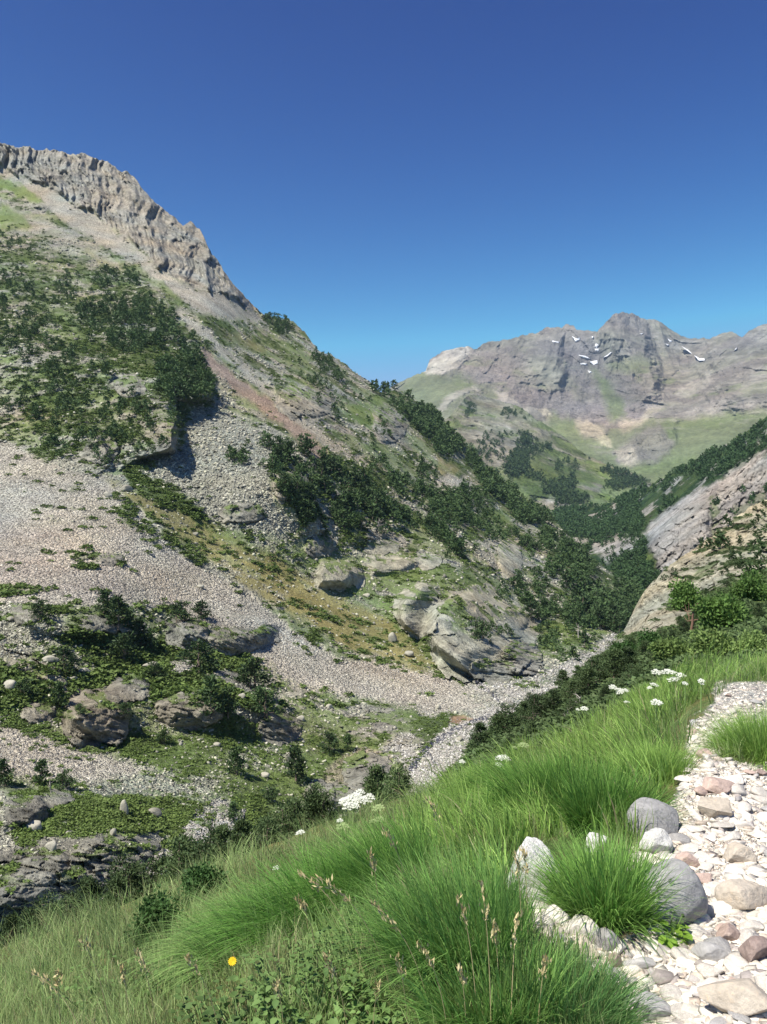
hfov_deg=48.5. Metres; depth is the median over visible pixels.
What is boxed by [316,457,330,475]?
mountain pine
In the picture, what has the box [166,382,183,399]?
mountain pine
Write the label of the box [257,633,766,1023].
long grass
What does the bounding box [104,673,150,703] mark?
rock outcrop
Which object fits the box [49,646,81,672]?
mountain pine
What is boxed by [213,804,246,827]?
rock outcrop
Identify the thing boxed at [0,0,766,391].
sky
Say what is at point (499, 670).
rock outcrop
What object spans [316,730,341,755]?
mountain pine
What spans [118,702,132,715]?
mountain pine
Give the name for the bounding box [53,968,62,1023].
grass stalk
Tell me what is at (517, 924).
grass stalk
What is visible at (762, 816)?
path stone
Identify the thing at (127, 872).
pine sapling
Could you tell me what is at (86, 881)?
pine sapling
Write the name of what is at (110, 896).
leafy bush
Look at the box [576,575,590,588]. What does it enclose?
mountain pine
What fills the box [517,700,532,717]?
dwarf pine
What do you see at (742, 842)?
path stone
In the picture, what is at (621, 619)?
mountain pine
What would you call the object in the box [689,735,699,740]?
path stone
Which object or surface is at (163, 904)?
leafy bush
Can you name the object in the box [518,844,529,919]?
grass stalk
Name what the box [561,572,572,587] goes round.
mountain pine
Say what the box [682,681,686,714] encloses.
hogweed
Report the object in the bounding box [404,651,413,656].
boulder
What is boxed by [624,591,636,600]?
mountain pine
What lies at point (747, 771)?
path stone
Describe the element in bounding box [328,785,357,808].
rock outcrop
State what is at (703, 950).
stone
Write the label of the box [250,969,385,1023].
leafy plant
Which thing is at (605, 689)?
dwarf pine
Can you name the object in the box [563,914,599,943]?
stone
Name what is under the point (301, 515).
mountain pine
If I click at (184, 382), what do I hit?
mountain pine
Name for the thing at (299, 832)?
hogweed
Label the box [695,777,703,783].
path stone
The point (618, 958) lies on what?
stone
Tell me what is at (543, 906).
path stone
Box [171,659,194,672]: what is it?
rock outcrop
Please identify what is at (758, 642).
leafy bush
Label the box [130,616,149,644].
mountain pine
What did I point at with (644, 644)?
dwarf pine
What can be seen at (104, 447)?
rock outcrop
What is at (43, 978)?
grass stalk
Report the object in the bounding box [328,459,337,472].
mountain pine
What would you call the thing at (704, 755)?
path stone
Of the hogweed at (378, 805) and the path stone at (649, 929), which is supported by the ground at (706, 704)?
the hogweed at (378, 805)
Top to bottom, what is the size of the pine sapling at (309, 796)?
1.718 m
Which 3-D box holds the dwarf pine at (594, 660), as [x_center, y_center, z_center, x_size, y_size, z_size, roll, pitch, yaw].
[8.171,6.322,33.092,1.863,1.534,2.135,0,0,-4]
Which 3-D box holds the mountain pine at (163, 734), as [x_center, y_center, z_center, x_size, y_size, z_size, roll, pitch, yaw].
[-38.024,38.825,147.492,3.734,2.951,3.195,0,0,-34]
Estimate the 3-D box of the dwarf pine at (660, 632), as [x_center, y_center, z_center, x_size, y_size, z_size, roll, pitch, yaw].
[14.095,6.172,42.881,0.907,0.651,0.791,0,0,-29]
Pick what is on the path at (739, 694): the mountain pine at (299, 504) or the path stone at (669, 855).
the path stone at (669, 855)
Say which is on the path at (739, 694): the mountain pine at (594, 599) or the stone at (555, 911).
the stone at (555, 911)
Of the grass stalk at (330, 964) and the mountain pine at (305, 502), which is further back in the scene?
the mountain pine at (305, 502)
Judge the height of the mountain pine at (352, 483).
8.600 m
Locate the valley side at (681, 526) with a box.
[548,416,766,590]
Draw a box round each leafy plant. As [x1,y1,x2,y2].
[47,944,157,1013]
[134,954,213,1007]
[168,977,251,1023]
[181,966,309,1023]
[234,931,358,1017]
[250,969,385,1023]
[288,916,392,1001]
[319,896,385,967]
[333,958,423,1023]
[642,911,685,938]
[651,919,692,948]
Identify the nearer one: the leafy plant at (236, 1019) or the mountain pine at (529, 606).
the leafy plant at (236, 1019)
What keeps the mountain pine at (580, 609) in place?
on the hillside
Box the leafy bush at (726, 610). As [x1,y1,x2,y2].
[692,591,753,631]
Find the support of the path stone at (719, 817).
on the path at (739, 694)
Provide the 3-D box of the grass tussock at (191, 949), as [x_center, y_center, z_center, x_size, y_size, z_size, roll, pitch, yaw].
[-0.758,1.688,3.547,0.761,0.385,0.776,0,0,-42]
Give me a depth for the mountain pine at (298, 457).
362.11 m
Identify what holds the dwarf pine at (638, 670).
on the slope
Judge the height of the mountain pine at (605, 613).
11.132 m
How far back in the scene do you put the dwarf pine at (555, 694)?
31.39 m
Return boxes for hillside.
[0,143,625,931]
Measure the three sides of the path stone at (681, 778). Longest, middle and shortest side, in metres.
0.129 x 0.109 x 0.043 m
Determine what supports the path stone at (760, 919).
on the path at (739, 694)
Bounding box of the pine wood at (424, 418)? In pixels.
[0,230,644,660]
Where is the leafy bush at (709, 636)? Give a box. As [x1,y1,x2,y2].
[683,624,738,655]
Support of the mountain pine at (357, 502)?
on the hillside
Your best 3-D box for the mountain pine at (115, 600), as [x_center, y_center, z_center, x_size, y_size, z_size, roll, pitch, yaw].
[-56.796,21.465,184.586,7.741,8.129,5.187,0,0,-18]
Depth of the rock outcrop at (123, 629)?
186.53 m
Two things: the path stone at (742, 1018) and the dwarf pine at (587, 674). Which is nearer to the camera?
the path stone at (742, 1018)
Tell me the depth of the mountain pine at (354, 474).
403.07 m
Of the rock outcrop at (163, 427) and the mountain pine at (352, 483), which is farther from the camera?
the mountain pine at (352, 483)
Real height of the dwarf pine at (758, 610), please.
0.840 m
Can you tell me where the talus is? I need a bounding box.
[0,239,622,918]
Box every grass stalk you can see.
[25,969,77,1023]
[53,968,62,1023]
[78,937,108,1023]
[117,961,129,1023]
[134,947,155,1023]
[184,953,217,1023]
[272,977,283,1023]
[293,894,316,958]
[297,869,366,988]
[315,874,393,1003]
[317,950,346,1023]
[367,846,381,945]
[369,900,427,1001]
[373,979,380,1023]
[378,824,408,895]
[390,951,407,1023]
[416,941,446,1023]
[423,796,452,871]
[454,893,476,1011]
[456,963,467,1019]
[476,880,491,1022]
[490,918,499,987]
[510,909,522,1008]
[511,850,522,930]
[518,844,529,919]
[538,953,551,1021]
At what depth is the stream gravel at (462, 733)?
188.10 m
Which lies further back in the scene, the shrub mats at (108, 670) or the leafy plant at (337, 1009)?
the shrub mats at (108, 670)
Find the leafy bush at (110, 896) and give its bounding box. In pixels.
[96,891,118,916]
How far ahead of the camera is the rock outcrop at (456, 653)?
272.48 m
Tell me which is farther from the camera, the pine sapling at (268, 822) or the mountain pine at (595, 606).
the mountain pine at (595, 606)
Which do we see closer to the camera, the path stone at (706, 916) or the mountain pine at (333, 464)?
the path stone at (706, 916)
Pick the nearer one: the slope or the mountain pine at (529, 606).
the slope
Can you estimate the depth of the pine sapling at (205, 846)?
21.21 m
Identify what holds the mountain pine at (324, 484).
on the hillside
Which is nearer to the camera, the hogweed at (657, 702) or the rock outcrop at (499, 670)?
the hogweed at (657, 702)
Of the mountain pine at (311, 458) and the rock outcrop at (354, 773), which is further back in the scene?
the mountain pine at (311, 458)
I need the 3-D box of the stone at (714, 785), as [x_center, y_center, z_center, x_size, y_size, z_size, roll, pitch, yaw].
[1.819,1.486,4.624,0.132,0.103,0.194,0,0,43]
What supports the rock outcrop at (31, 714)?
on the hillside
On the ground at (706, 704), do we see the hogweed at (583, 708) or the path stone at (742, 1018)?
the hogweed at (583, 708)
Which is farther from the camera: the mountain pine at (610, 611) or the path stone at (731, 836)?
the mountain pine at (610, 611)
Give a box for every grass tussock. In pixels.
[114,859,313,1003]
[168,834,365,973]
[244,800,452,931]
[292,832,569,1018]
[372,915,595,1023]
[422,744,526,807]
[450,743,628,828]
[490,932,680,1023]
[506,822,705,970]
[530,753,697,849]
[599,734,709,789]
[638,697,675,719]
[673,699,766,771]
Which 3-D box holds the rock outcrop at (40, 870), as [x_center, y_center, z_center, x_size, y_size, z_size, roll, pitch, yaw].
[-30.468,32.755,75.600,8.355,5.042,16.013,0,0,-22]
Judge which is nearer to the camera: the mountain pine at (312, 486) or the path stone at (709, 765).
the path stone at (709, 765)
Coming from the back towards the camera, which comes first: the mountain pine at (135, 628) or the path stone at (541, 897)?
the mountain pine at (135, 628)
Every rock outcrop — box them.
[0,847,87,919]
[4,795,49,827]
[10,603,38,625]
[20,699,56,724]
[41,785,75,808]
[60,687,131,748]
[71,831,163,893]
[79,610,119,634]
[82,435,119,466]
[92,553,124,566]
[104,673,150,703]
[112,372,146,397]
[116,620,148,635]
[152,421,178,455]
[152,852,171,875]
[155,690,223,730]
[165,613,208,649]
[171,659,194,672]
[182,819,212,843]
[206,626,264,656]
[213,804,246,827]
[219,502,267,524]
[248,624,280,647]
[258,711,303,746]
[271,471,311,504]
[275,382,334,421]
[302,779,333,797]
[305,535,333,558]
[314,559,365,591]
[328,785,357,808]
[341,749,393,788]
[362,552,417,573]
[364,538,399,556]
[372,407,409,444]
[393,581,442,640]
[414,552,442,570]
[431,594,535,684]
[462,583,498,601]
[467,658,516,684]
[493,607,541,633]
[497,536,524,579]
[503,639,544,676]
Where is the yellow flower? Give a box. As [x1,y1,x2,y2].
[228,957,236,987]
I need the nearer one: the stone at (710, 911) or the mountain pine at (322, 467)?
the stone at (710, 911)
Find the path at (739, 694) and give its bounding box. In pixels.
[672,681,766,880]
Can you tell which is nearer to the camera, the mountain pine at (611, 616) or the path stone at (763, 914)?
the path stone at (763, 914)
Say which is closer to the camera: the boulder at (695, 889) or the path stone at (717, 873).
the boulder at (695, 889)
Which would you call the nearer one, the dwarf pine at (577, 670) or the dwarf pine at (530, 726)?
the dwarf pine at (530, 726)
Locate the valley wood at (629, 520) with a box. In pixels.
[552,418,766,589]
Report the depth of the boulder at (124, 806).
101.91 m
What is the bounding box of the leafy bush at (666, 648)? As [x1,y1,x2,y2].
[647,635,693,661]
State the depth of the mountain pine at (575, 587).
449.50 m
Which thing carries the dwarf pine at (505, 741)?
on the slope
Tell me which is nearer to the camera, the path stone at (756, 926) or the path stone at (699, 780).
the path stone at (756, 926)
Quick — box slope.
[482,500,766,753]
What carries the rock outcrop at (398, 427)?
on the hillside
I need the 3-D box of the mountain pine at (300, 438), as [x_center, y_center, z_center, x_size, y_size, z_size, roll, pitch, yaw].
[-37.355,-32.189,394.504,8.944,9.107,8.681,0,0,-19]
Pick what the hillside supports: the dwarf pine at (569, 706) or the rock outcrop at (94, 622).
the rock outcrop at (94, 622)
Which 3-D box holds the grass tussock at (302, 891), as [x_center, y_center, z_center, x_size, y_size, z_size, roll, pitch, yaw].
[-0.482,1.582,3.577,0.870,0.388,0.842,0,0,0]
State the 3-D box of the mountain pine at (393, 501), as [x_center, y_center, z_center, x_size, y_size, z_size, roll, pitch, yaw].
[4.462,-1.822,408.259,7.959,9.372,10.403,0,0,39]
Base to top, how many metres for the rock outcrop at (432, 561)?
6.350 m
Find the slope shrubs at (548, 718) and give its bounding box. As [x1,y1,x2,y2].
[437,513,766,781]
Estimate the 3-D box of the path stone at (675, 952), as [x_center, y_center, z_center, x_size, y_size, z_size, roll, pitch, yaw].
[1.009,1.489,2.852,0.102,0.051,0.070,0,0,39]
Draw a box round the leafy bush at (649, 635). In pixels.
[635,627,662,650]
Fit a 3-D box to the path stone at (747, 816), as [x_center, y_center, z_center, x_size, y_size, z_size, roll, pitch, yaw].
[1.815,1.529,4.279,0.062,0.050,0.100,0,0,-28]
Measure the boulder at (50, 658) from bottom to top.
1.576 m
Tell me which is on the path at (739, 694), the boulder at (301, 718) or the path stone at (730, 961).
the path stone at (730, 961)
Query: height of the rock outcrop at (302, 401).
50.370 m
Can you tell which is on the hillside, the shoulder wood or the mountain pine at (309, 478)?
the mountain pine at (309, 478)
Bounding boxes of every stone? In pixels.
[529,899,548,910]
[532,890,551,903]
[532,910,553,931]
[545,904,570,926]
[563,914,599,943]
[567,935,598,957]
[586,832,606,853]
[595,928,620,951]
[608,952,621,966]
[613,937,626,954]
[623,957,655,968]
[629,991,670,1021]
[639,827,672,854]
[644,938,657,951]
[647,924,674,936]
[657,853,675,859]
[659,984,682,1001]
[668,833,690,843]
[670,946,693,959]
[671,1003,694,1022]
[674,775,696,782]
[675,851,699,866]
[678,825,703,833]
[678,843,698,852]
[682,924,711,936]
[686,831,704,843]
[687,809,702,819]
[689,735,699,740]
[691,941,727,961]
[693,851,712,857]
[694,786,707,795]
[695,748,711,757]
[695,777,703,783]
[695,963,724,978]
[695,977,718,988]
[696,873,711,883]
[697,797,732,817]
[697,861,712,871]
[697,978,766,1015]
[699,761,714,767]
[700,913,710,922]
[702,753,711,760]
[702,776,734,793]
[703,936,731,954]
[704,881,720,896]
[706,857,722,864]
[707,904,713,917]
[709,901,731,912]
[709,1016,727,1023]
[710,871,721,876]
[711,821,734,828]
[714,697,722,702]
[714,815,723,819]
[714,878,766,909]
[716,923,739,940]
[718,847,725,853]
[719,831,740,841]
[722,774,744,784]
[722,841,757,862]
[722,863,747,875]
[723,954,749,972]
[724,840,745,848]
[725,708,738,713]
[728,1011,750,1023]
[729,784,747,795]
[730,915,743,918]
[733,801,751,811]
[734,821,752,828]
[735,810,753,821]
[738,919,764,931]
[738,928,754,944]
[738,936,766,961]
[742,769,756,773]
[743,775,756,778]
[749,699,762,704]
[749,786,766,796]
[750,795,766,804]
[752,830,766,837]
[754,974,766,992]
[755,769,766,775]
[755,826,766,831]
[755,918,765,922]
[756,811,766,822]
[760,907,766,918]
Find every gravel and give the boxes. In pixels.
[379,630,623,787]
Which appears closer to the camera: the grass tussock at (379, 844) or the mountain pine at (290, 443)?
the grass tussock at (379, 844)
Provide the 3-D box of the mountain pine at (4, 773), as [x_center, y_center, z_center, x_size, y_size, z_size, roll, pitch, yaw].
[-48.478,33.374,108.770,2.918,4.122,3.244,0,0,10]
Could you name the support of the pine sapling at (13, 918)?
on the bank
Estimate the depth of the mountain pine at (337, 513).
353.27 m
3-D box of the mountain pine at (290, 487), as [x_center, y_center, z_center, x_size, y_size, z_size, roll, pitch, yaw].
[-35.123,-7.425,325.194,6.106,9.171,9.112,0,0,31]
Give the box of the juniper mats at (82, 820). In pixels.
[0,601,476,937]
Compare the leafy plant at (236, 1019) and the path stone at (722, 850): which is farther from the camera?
the path stone at (722, 850)
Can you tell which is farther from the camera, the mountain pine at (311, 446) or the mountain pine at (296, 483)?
the mountain pine at (311, 446)
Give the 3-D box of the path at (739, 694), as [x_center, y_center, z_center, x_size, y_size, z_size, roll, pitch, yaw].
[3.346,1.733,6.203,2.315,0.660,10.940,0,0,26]
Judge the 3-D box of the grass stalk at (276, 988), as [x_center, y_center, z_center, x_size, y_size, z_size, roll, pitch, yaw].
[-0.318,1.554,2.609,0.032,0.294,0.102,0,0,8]
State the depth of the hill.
2289.31 m
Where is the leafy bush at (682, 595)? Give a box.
[664,576,701,611]
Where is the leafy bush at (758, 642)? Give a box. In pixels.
[728,626,766,652]
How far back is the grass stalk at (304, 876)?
2.82 m
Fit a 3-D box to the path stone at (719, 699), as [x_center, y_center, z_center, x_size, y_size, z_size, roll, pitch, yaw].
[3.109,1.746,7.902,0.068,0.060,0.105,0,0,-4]
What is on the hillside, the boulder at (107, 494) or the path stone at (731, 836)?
the boulder at (107, 494)
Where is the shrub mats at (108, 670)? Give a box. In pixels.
[0,176,613,710]
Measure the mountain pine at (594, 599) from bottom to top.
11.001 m
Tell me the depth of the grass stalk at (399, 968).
2.50 m
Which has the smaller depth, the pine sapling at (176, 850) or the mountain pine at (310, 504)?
the pine sapling at (176, 850)
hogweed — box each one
[296,829,304,861]
[336,822,348,847]
[338,789,374,819]
[372,803,383,824]
[495,755,510,766]
[512,742,528,757]
[576,706,587,734]
[609,684,623,708]
[647,683,658,705]
[651,669,685,684]
[651,699,662,722]
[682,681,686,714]
[698,678,703,712]
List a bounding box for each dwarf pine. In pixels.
[466,721,488,748]
[479,702,529,736]
[481,713,507,741]
[495,734,515,752]
[517,692,536,703]
[517,692,550,724]
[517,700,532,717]
[521,722,536,734]
[541,688,561,711]
[552,669,571,688]
[557,698,581,719]
[558,675,584,702]
[568,666,601,699]
[570,665,581,679]
[580,654,608,689]
[591,651,604,666]
[594,647,625,680]
[596,684,612,700]
[600,640,622,659]
[615,645,641,674]
[616,663,645,678]
[617,671,636,689]
[626,635,637,647]
[635,640,649,661]
[655,628,667,633]
[665,629,677,637]
[675,619,690,630]
[683,609,698,624]
[720,578,731,587]
[752,602,766,615]
[760,624,766,634]
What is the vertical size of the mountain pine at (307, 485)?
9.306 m
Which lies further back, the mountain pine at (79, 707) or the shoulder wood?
the shoulder wood
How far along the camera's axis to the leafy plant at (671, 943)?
2.96 m
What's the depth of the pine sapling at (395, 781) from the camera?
19.62 m
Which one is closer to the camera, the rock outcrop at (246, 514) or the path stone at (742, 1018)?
the path stone at (742, 1018)
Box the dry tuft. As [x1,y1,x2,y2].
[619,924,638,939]
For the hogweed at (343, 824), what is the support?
on the ground at (706, 704)
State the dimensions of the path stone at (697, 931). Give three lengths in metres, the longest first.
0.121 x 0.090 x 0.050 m
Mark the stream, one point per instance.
(451, 733)
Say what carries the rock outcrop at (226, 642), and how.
on the hillside
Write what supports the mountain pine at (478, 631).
on the rock outcrop at (456, 653)
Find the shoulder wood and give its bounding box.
[464,400,650,504]
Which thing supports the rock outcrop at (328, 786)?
on the hillside
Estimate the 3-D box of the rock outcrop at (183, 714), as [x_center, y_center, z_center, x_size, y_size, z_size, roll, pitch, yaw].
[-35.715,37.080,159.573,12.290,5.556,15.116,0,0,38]
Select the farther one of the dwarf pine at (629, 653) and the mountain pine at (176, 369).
the mountain pine at (176, 369)
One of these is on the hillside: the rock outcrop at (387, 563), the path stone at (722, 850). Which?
the rock outcrop at (387, 563)
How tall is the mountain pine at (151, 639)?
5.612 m
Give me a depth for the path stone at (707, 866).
3.66 m
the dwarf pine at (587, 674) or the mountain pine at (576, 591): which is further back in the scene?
the mountain pine at (576, 591)
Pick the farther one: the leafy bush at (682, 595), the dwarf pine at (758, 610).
the leafy bush at (682, 595)
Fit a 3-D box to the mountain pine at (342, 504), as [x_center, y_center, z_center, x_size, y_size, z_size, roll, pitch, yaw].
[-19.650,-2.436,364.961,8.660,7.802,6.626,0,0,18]
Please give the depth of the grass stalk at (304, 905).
2.98 m
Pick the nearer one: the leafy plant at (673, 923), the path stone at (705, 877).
the leafy plant at (673, 923)
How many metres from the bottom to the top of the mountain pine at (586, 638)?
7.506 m
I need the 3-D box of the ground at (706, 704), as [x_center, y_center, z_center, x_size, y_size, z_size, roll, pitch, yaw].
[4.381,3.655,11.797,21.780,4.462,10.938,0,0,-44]
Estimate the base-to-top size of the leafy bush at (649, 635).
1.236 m
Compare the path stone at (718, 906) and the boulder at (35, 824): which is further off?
the boulder at (35, 824)
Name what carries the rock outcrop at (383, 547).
on the rock outcrop at (387, 563)
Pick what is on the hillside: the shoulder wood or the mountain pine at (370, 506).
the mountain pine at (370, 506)
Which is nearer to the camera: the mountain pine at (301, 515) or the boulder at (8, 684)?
the boulder at (8, 684)
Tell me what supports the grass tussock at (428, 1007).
on the ground at (706, 704)
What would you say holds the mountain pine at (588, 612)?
on the hillside
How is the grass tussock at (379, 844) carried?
on the ground at (706, 704)
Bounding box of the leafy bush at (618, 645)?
[610,639,636,662]
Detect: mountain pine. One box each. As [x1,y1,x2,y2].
[0,757,15,786]
[12,678,38,694]
[28,599,59,618]
[30,758,50,784]
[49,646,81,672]
[50,680,68,707]
[51,768,82,790]
[75,703,87,713]
[94,588,111,612]
[103,594,138,629]
[104,631,146,658]
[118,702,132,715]
[120,607,139,634]
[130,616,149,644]
[141,628,158,650]
[142,662,168,677]
[154,729,175,743]
[160,353,171,361]
[162,600,199,622]
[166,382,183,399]
[171,367,179,377]
[171,639,225,674]
[172,359,182,374]
[175,382,187,397]
[180,379,189,393]
[190,600,213,618]
[194,673,227,715]
[215,684,238,717]
[225,744,247,774]
[226,799,241,820]
[233,656,280,690]
[245,685,284,718]
[259,433,273,449]
[259,784,278,802]
[265,435,286,449]
[267,453,277,467]
[269,447,285,462]
[272,471,293,491]
[274,444,285,458]
[280,481,294,497]
[281,440,297,459]
[284,745,307,784]
[286,482,300,503]
[289,472,300,482]
[291,477,307,494]
[292,454,303,469]
[295,434,305,449]
[296,438,312,456]
[296,496,305,513]
[296,498,314,516]
[296,504,304,517]
[298,497,320,516]
[301,439,318,457]
[301,493,312,510]
[302,433,310,450]
[304,480,313,498]
[305,455,317,470]
[306,481,317,499]
[307,467,321,480]
[307,476,318,492]
[315,475,333,492]
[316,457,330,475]
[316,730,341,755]
[317,459,328,474]
[320,473,335,489]
[328,456,343,470]
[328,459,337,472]
[330,510,347,526]
[335,488,352,501]
[335,507,355,526]
[337,498,348,507]
[338,494,347,507]
[339,477,352,490]
[342,733,354,750]
[343,474,355,489]
[347,497,355,510]
[349,467,359,476]
[349,472,361,487]
[351,511,373,529]
[353,493,362,507]
[361,467,371,482]
[365,494,376,507]
[365,502,377,518]
[367,509,377,524]
[372,505,386,521]
[375,492,384,507]
[385,498,399,514]
[450,537,464,553]
[451,540,465,555]
[465,616,491,640]
[522,599,542,618]
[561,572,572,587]
[569,583,583,599]
[569,588,579,602]
[573,604,587,620]
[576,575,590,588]
[576,591,590,608]
[578,581,593,594]
[579,632,593,646]
[587,599,600,613]
[588,595,599,610]
[589,589,603,598]
[591,604,602,615]
[591,606,609,626]
[593,607,610,628]
[600,585,609,592]
[606,608,612,626]
[606,613,622,631]
[609,603,618,610]
[610,608,627,624]
[611,615,627,633]
[622,611,631,627]
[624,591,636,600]
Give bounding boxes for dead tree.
[682,603,700,629]
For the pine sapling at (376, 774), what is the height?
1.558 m
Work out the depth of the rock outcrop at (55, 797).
101.25 m
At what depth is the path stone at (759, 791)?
4.65 m
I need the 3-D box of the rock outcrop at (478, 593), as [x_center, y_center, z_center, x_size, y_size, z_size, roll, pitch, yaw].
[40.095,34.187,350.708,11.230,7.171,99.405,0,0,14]
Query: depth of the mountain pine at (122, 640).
179.47 m
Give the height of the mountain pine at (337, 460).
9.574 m
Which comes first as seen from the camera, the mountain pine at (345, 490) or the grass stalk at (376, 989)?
the grass stalk at (376, 989)
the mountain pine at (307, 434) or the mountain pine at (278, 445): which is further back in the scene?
the mountain pine at (307, 434)
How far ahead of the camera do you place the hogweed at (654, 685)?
9.90 m
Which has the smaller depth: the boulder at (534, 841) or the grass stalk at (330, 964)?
the grass stalk at (330, 964)
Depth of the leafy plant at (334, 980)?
2.84 m
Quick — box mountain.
[385,312,766,483]
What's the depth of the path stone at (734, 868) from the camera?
3.58 m
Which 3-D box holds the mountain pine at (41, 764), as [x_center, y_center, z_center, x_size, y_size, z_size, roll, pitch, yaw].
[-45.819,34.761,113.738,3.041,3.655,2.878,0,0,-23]
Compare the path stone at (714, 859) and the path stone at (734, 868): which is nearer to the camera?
the path stone at (734, 868)
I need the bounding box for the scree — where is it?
[0,418,617,899]
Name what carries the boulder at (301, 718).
on the hillside
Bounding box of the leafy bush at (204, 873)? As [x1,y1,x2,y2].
[176,859,232,909]
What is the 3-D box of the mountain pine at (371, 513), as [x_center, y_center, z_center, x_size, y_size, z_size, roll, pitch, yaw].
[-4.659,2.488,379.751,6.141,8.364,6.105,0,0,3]
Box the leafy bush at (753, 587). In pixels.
[728,567,766,600]
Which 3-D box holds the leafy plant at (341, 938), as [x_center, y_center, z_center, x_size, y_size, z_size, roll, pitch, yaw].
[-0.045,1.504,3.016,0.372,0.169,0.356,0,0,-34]
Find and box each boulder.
[3,680,16,689]
[6,616,13,621]
[26,820,41,830]
[42,655,58,662]
[45,840,56,850]
[78,668,90,672]
[103,492,111,496]
[110,828,116,835]
[120,799,128,814]
[121,485,132,491]
[148,807,161,817]
[222,518,230,523]
[260,772,269,777]
[297,715,303,720]
[388,632,396,642]
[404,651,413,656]
[506,836,560,897]
[627,797,678,839]
[637,858,707,925]
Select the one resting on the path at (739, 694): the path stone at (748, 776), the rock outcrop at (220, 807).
the path stone at (748, 776)
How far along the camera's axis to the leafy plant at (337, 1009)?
2.69 m
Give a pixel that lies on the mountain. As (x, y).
(648, 403)
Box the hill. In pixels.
[444,395,650,509]
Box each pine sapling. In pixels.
[0,911,24,946]
[15,906,42,940]
[21,888,64,939]
[47,887,88,930]
[73,875,104,918]
[94,847,156,901]
[103,874,130,906]
[126,857,165,893]
[147,836,206,889]
[150,854,169,886]
[158,833,197,887]
[177,818,226,876]
[208,823,239,864]
[219,815,257,860]
[251,813,285,850]
[258,795,310,839]
[283,796,313,832]
[299,779,339,826]
[301,788,330,829]
[355,773,383,809]
[358,763,392,810]
[375,759,416,804]
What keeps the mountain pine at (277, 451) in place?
on the hillside
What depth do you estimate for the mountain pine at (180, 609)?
208.87 m
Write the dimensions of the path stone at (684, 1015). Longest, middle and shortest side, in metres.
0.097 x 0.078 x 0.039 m
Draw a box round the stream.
[408,680,500,770]
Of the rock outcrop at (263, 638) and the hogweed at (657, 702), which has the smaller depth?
the hogweed at (657, 702)
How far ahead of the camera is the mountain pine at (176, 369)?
400.56 m
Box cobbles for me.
[529,681,766,1023]
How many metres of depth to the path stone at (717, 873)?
3.58 m
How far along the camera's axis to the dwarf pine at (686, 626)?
42.89 m
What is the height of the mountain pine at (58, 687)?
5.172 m
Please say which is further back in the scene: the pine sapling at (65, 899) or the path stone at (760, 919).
the pine sapling at (65, 899)
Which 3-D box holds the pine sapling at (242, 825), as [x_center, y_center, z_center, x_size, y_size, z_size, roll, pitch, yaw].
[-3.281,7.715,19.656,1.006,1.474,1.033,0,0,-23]
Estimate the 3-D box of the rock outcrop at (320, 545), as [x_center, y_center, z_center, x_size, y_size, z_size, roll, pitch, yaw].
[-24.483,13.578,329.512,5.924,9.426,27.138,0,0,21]
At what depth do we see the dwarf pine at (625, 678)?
26.57 m
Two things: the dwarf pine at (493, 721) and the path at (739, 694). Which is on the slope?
the dwarf pine at (493, 721)
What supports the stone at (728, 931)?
on the path at (739, 694)
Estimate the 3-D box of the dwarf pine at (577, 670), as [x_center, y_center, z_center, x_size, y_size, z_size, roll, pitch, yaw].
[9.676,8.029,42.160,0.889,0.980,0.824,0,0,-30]
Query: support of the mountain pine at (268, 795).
on the hillside
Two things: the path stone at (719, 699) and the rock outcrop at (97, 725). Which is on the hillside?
the rock outcrop at (97, 725)
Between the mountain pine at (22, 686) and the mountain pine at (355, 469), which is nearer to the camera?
the mountain pine at (22, 686)
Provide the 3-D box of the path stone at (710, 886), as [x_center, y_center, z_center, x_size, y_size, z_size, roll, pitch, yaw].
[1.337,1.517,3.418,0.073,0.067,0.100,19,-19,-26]
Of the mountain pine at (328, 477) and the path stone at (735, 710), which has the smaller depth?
the path stone at (735, 710)
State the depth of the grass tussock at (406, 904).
2.74 m
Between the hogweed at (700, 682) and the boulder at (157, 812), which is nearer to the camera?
the hogweed at (700, 682)
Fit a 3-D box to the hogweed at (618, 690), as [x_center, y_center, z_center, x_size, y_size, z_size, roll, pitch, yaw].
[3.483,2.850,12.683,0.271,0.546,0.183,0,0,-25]
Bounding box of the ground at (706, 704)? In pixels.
[0,676,766,1023]
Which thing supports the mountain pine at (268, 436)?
on the hillside
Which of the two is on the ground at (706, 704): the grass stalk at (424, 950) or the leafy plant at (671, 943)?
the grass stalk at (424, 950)
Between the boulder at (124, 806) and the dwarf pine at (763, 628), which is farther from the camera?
the boulder at (124, 806)
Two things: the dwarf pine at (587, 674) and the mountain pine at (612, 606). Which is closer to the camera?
the dwarf pine at (587, 674)
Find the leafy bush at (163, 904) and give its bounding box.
[120,880,183,955]
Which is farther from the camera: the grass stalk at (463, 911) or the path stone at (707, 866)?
the path stone at (707, 866)
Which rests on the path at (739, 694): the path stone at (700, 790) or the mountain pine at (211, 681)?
the path stone at (700, 790)
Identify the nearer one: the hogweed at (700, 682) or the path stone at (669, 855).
the path stone at (669, 855)
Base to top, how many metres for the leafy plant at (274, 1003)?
0.172 m
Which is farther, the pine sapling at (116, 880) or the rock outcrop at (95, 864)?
the rock outcrop at (95, 864)

